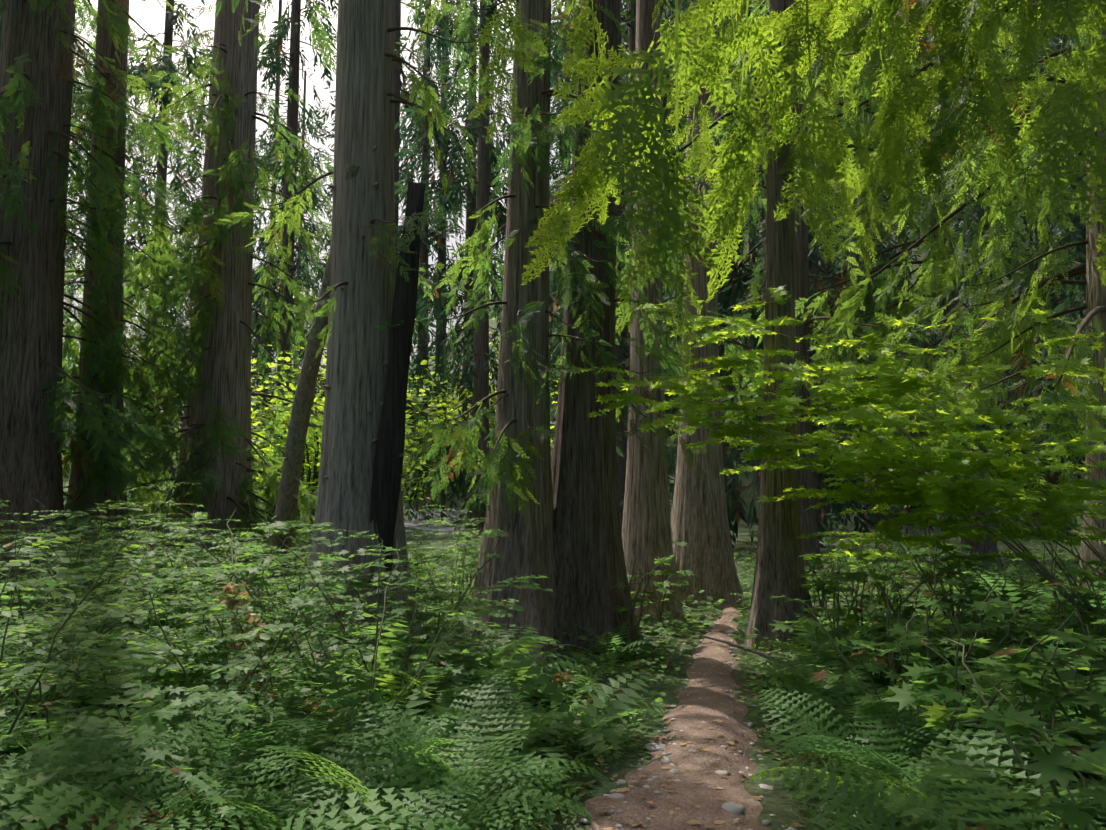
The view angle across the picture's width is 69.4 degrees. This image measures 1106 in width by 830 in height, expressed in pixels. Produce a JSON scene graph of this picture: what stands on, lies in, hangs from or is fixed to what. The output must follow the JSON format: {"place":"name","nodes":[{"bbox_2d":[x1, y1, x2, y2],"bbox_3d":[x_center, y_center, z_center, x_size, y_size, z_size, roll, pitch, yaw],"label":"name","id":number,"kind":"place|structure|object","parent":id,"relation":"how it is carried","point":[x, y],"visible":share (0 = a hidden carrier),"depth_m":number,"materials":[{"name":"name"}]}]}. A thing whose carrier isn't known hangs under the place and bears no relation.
{"place":"outdoors","nodes":[
{"label":"outdoors","id":0,"kind":"place"},
{"bbox_2d":[63,0,669,368],"label":"sky","id":1,"kind":"structure","parent":0,"point":[151,17],"materials":[{"name":"white"}]},
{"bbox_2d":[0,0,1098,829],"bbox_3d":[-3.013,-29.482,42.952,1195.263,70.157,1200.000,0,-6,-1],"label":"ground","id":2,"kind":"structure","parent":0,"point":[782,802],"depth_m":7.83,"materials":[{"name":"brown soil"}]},
{"bbox_2d":[0,0,92,473],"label":"tree","id":3,"kind":"object","parent":2,"relation":"on","point":[81,107],"visible":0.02,"depth_m":30.15,"materials":[{"name":"green plant"}]},
{"bbox_2d":[0,0,134,385],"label":"tree","id":4,"kind":"object","parent":2,"relation":"on","point":[82,234],"visible":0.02,"depth_m":25.05,"materials":[{"name":"green plant"}]},
{"bbox_2d":[62,0,155,502],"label":"tree","id":5,"kind":"object","parent":2,"relation":"on","point":[68,321],"depth_m":37.37,"materials":[{"name":"green plant"}]},
{"bbox_2d":[0,0,230,591],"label":"cedar tree","id":6,"kind":"object","parent":2,"relation":"on","point":[39,53],"visible":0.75,"depth_m":12.99,"materials":[{"name":"green plant"}]},
{"bbox_2d":[84,54,207,492],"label":"tree","id":7,"kind":"object","parent":2,"relation":"on","point":[143,196],"visible":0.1,"depth_m":42.13,"materials":[{"name":"green plant"}]},
{"bbox_2d":[41,0,260,580],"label":"cedar tree","id":8,"kind":"object","parent":2,"relation":"on","point":[106,47],"visible":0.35,"depth_m":14.54,"materials":[{"name":"green plant"}]},
{"bbox_2d":[62,0,268,527],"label":"tree","id":9,"kind":"object","parent":2,"relation":"on","point":[171,20],"visible":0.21,"depth_m":35.09,"materials":[{"name":"green plant"}]},
{"bbox_2d":[62,0,333,575],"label":"cedar tree","id":10,"kind":"object","parent":2,"relation":"on","point":[221,331],"visible":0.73,"depth_m":15.40,"materials":[{"name":"green plant"}]},
{"bbox_2d":[169,86,286,447],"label":"tree","id":11,"kind":"object","parent":2,"relation":"on","point":[200,150],"visible":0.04,"depth_m":61.68,"materials":[{"name":"green plant"}]},
{"bbox_2d":[218,582,289,707],"bbox_3d":[-1.842,1.494,4.842,0.411,0.948,0.290,-2,-6,22],"label":"dry plume stem","id":12,"kind":"object","parent":2,"relation":"on","point":[229,601],"visible":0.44,"depth_m":4.87,"materials":[{"name":"brown"}]},
{"bbox_2d":[185,0,337,522],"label":"tree","id":13,"kind":"object","parent":2,"relation":"on","point":[276,46],"visible":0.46,"depth_m":37.58,"materials":[{"name":"green plant"}]},
{"bbox_2d":[251,110,332,474],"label":"tree","id":14,"kind":"object","parent":2,"relation":"on","point":[260,241],"visible":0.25,"depth_m":50.36,"materials":[{"name":"green plant"}]},
{"bbox_2d":[251,0,333,473],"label":"tree","id":15,"kind":"object","parent":2,"relation":"on","point":[274,186],"visible":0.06,"depth_m":53.95,"materials":[{"name":"green plant"}]},
{"bbox_2d":[252,70,333,436],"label":"tree","id":16,"kind":"object","parent":2,"relation":"on","point":[303,134],"visible":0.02,"depth_m":62.98,"materials":[{"name":"green plant"}]},
{"bbox_2d":[260,145,387,618],"bbox_3d":[-2.766,0.007,8.808,0.574,5.184,3.296,4,-7,-38],"label":"leaning snag","id":17,"kind":"object","parent":2,"relation":"on","point":[288,491],"visible":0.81,"depth_m":8.78,"materials":[{"name":"brown wood"}]},
{"bbox_2d":[171,318,559,536],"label":"shrubs","id":18,"kind":"object","parent":2,"relation":"on","point":[313,464],"visible":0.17,"depth_m":28.98,"materials":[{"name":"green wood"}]},
{"bbox_2d":[192,0,550,666],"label":"cedar tree","id":19,"kind":"object","parent":2,"relation":"on","point":[362,274],"visible":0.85,"depth_m":7.81,"materials":[{"name":"grey wood"}]},
{"bbox_2d":[290,0,478,526],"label":"tree","id":20,"kind":"object","parent":2,"relation":"on","point":[404,93],"visible":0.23,"depth_m":36.53,"materials":[{"name":"green plant"}]},
{"bbox_2d":[370,182,425,574],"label":"split slab","id":21,"kind":"structure","parent":2,"relation":"on","point":[387,472],"depth_m":7.64,"materials":[{"name":"black wood"}]},
{"bbox_2d":[334,0,493,491],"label":"tree","id":22,"kind":"object","parent":2,"relation":"on","point":[414,161],"visible":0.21,"depth_m":45.03,"materials":[{"name":"green plant"}]},
{"bbox_2d":[398,0,497,466],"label":"tree","id":23,"kind":"object","parent":2,"relation":"on","point":[440,254],"visible":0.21,"depth_m":48.99,"materials":[{"name":"green plant"}]},
{"bbox_2d":[399,0,554,496],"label":"tree","id":24,"kind":"object","parent":2,"relation":"on","point":[469,196],"visible":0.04,"depth_m":42.68,"materials":[{"name":"green plant"}]},
{"bbox_2d":[394,0,575,533],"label":"tree","id":25,"kind":"object","parent":2,"relation":"on","point":[477,368],"visible":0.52,"depth_m":30.59,"materials":[{"name":"green plant"}]},
{"bbox_2d":[492,45,562,389],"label":"tree","id":26,"kind":"object","parent":2,"relation":"on","point":[505,204],"visible":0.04,"depth_m":63.21,"materials":[{"name":"green plant"}]},
{"bbox_2d":[0,569,1064,829],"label":"leaf litter","id":27,"kind":"object","parent":2,"relation":"on","point":[692,821],"visible":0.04,"depth_m":4.62,"materials":[{"name":"brown plant"}]},
{"bbox_2d":[373,0,701,660],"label":"cedar tree","id":28,"kind":"object","parent":2,"relation":"on","point":[518,476],"visible":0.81,"depth_m":8.22,"materials":[{"name":"green plant"}]},
{"bbox_2d":[39,574,1036,800],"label":"deadwood logs","id":29,"kind":"object","parent":2,"relation":"on","point":[704,636],"visible":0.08,"depth_m":6.95,"materials":[{"name":"brown wood"}]},
{"bbox_2d":[500,1,579,390],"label":"tree","id":30,"kind":"object","parent":2,"relation":"on","point":[551,200],"visible":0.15,"depth_m":56.48,"materials":[{"name":"green plant"}]},
{"bbox_2d":[0,544,1104,829],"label":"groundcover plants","id":31,"kind":"object","parent":2,"relation":"on","point":[624,726],"visible":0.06,"depth_m":6.27,"materials":[{"name":"green plant"}]},
{"bbox_2d":[0,482,1105,829],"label":"shrub stems","id":32,"kind":"object","parent":2,"relation":"on","point":[186,590],"visible":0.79,"depth_m":4.81,"materials":[{"name":"green plant"}]},
{"bbox_2d":[0,551,1105,829],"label":"ferns","id":33,"kind":"object","parent":2,"relation":"on","point":[334,797],"visible":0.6,"depth_m":3.75,"materials":[{"name":"green plant"}]},
{"bbox_2d":[549,5,629,389],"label":"tree","id":34,"kind":"object","parent":2,"relation":"on","point":[556,285],"visible":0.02,"depth_m":60.12,"materials":[{"name":"green plant"}]},
{"bbox_2d":[549,10,629,439],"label":"tree","id":35,"kind":"object","parent":2,"relation":"on","point":[565,187],"depth_m":49.87,"materials":[{"name":"green plant"}]},
{"bbox_2d":[496,0,717,533],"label":"tree","id":36,"kind":"object","parent":2,"relation":"on","point":[621,466],"visible":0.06,"depth_m":30.06,"materials":[{"name":"green plant"}]},
{"bbox_2d":[549,0,685,505],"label":"tree","id":37,"kind":"object","parent":2,"relation":"on","point":[626,33],"depth_m":38.72,"materials":[{"name":"green plant"}]},
{"bbox_2d":[475,0,762,534],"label":"tree","id":38,"kind":"object","parent":2,"relation":"on","point":[632,39],"visible":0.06,"depth_m":22.67,"materials":[{"name":"green plant"}]},
{"bbox_2d":[500,0,760,651],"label":"cedar tree","id":39,"kind":"object","parent":2,"relation":"on","point":[590,565],"visible":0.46,"depth_m":8.47,"materials":[{"name":"green plant"}]},
{"bbox_2d":[507,0,758,625],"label":"cedar tree","id":40,"kind":"object","parent":2,"relation":"on","point":[646,534],"visible":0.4,"depth_m":9.87,"materials":[{"name":"green plant"}]},
{"bbox_2d":[621,8,681,412],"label":"tree","id":41,"kind":"object","parent":2,"relation":"on","point":[668,398],"visible":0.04,"depth_m":51.76,"materials":[{"name":"green plant"}]},
{"bbox_2d":[550,0,856,606],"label":"cedar tree","id":42,"kind":"object","parent":2,"relation":"on","point":[699,522],"visible":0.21,"depth_m":11.58,"materials":[{"name":"green plant"}]},
{"bbox_2d":[663,9,746,356],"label":"tree","id":43,"kind":"object","parent":2,"relation":"on","point":[684,212],"depth_m":56.19,"materials":[{"name":"green plant"}]},
{"bbox_2d":[669,101,747,328],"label":"tree","id":44,"kind":"object","parent":2,"relation":"on","point":[716,242],"depth_m":59.83,"materials":[{"name":"green plant"}]},
{"bbox_2d":[663,0,763,520],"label":"tree","id":45,"kind":"object","parent":2,"relation":"on","point":[724,447],"visible":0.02,"depth_m":37.13,"materials":[{"name":"green plant"}]},
{"bbox_2d":[663,4,823,466],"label":"tree","id":46,"kind":"object","parent":2,"relation":"on","point":[752,463],"depth_m":43.89,"materials":[{"name":"green plant"}]},
{"bbox_2d":[620,0,943,547],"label":"tree","id":47,"kind":"object","parent":2,"relation":"on","point":[727,298],"visible":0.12,"depth_m":21.71,"materials":[{"name":"green plant"}]},
{"bbox_2d":[467,0,1105,392],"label":"cedar tree","id":48,"kind":"object","parent":2,"relation":"on","point":[903,106],"visible":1,"depth_m":5.08,"materials":[{"name":"green plant"}]},
{"bbox_2d":[570,0,1058,651],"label":"cedar tree","id":49,"kind":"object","parent":2,"relation":"on","point":[780,568],"depth_m":8.14,"materials":[{"name":"brown plant"}]},
{"bbox_2d":[660,0,984,572],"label":"cedar tree","id":50,"kind":"object","parent":2,"relation":"on","point":[808,524],"visible":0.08,"depth_m":15.18,"materials":[{"name":"green plant"}]},
{"bbox_2d":[740,97,907,464],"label":"tree","id":51,"kind":"object","parent":2,"relation":"on","point":[830,265],"depth_m":42.87,"materials":[{"name":"green plant"}]},
{"bbox_2d":[716,1,940,537],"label":"tree","id":52,"kind":"object","parent":2,"relation":"on","point":[823,510],"visible":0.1,"depth_m":26.96,"materials":[{"name":"green plant"}]},
{"bbox_2d":[562,286,1105,628],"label":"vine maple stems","id":53,"kind":"object","parent":2,"relation":"on","point":[930,493],"visible":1,"depth_m":7.26,"materials":[{"name":"bark"},{"name":"wood"}]},
{"bbox_2d":[818,197,851,314],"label":"tree","id":54,"kind":"object","parent":2,"relation":"on","point":[821,264],"depth_m":56.17,"materials":[{"name":"green plant"}]},
{"bbox_2d":[748,2,942,509],"bbox_3d":[14.530,-10.388,39.092,9.386,30.580,9.689,-5,-8,44],"label":"tree","id":55,"kind":"object","parent":2,"relation":"on","point":[853,240],"visible":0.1,"depth_m":38.20,"materials":[{"name":"green plant"}]},
{"bbox_2d":[745,4,998,529],"bbox_3d":[13.024,-12.974,33.270,9.260,36.790,9.835,4,-7,-35],"label":"tree","id":56,"kind":"object","parent":2,"relation":"on","point":[844,268],"visible":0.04,"depth_m":32.25,"materials":[{"name":"green plant"}]},
{"bbox_2d":[839,0,967,395],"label":"tree","id":57,"kind":"object","parent":2,"relation":"on","point":[898,238],"depth_m":49.64,"materials":[{"name":"green plant"}]},
{"bbox_2d":[729,0,1085,564],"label":"cedar tree","id":58,"kind":"object","parent":2,"relation":"on","point":[986,547],"visible":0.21,"depth_m":16.30,"materials":[{"name":"green plant"}]},
{"bbox_2d":[734,0,1105,605],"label":"cedar tree","id":59,"kind":"object","parent":2,"relation":"on","point":[1094,388],"visible":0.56,"depth_m":10.02,"materials":[{"name":"green plant"}]},
{"bbox_2d":[936,47,1015,332],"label":"tree","id":60,"kind":"object","parent":2,"relation":"on","point":[965,295],"depth_m":54.72,"materials":[{"name":"green plant"}]},
{"bbox_2d":[882,4,1085,536],"bbox_3d":[17.191,-11.540,28.841,10.006,32.500,10.217,0,-6,-1],"label":"tree","id":61,"kind":"object","parent":2,"relation":"on","point":[1053,479],"visible":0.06,"depth_m":27.61,"materials":[{"name":"green plant"}]},
{"bbox_2d":[923,17,1083,473],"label":"tree","id":62,"kind":"object","parent":2,"relation":"on","point":[967,235],"depth_m":40.82,"materials":[{"name":"green plant"}]},
{"bbox_2d":[930,1,1085,527],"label":"tree","id":63,"kind":"object","parent":2,"relation":"on","point":[1008,395],"depth_m":35.26,"materials":[{"name":"green plant"}]},
{"bbox_2d":[944,2,1085,501],"bbox_3d":[15.133,-14.900,22.731,8.377,38.740,9.372,-5,-7,41],"label":"tree","id":64,"kind":"object","parent":2,"relation":"on","point":[1075,220],"visible":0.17,"depth_m":21.86,"materials":[{"name":"green plant"}]},
{"bbox_2d":[951,3,1084,401],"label":"tree","id":65,"kind":"object","parent":2,"relation":"on","point":[1056,36],"depth_m":46.95,"materials":[{"name":"green plant"}]},
{"bbox_2d":[968,19,1085,474],"bbox_3d":[17.864,-14.868,25.866,9.321,38.592,8.777,-2,-6,19],"label":"tree","id":66,"kind":"object","parent":2,"relation":"on","point":[1058,40],"visible":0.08,"depth_m":25.49,"materials":[{"name":"green plant"}]},
{"bbox_2d":[1013,26,1085,356],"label":"tree","id":67,"kind":"object","parent":2,"relation":"on","point":[1062,290],"depth_m":51.81,"materials":[{"name":"green plant"}]},
{"bbox_2d":[576,604,796,829],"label":"dirt path","id":68,"kind":"structure","parent":0,"point":[712,698],"depth_m":4.47,"materials":[{"name":"soil"}]}
]}

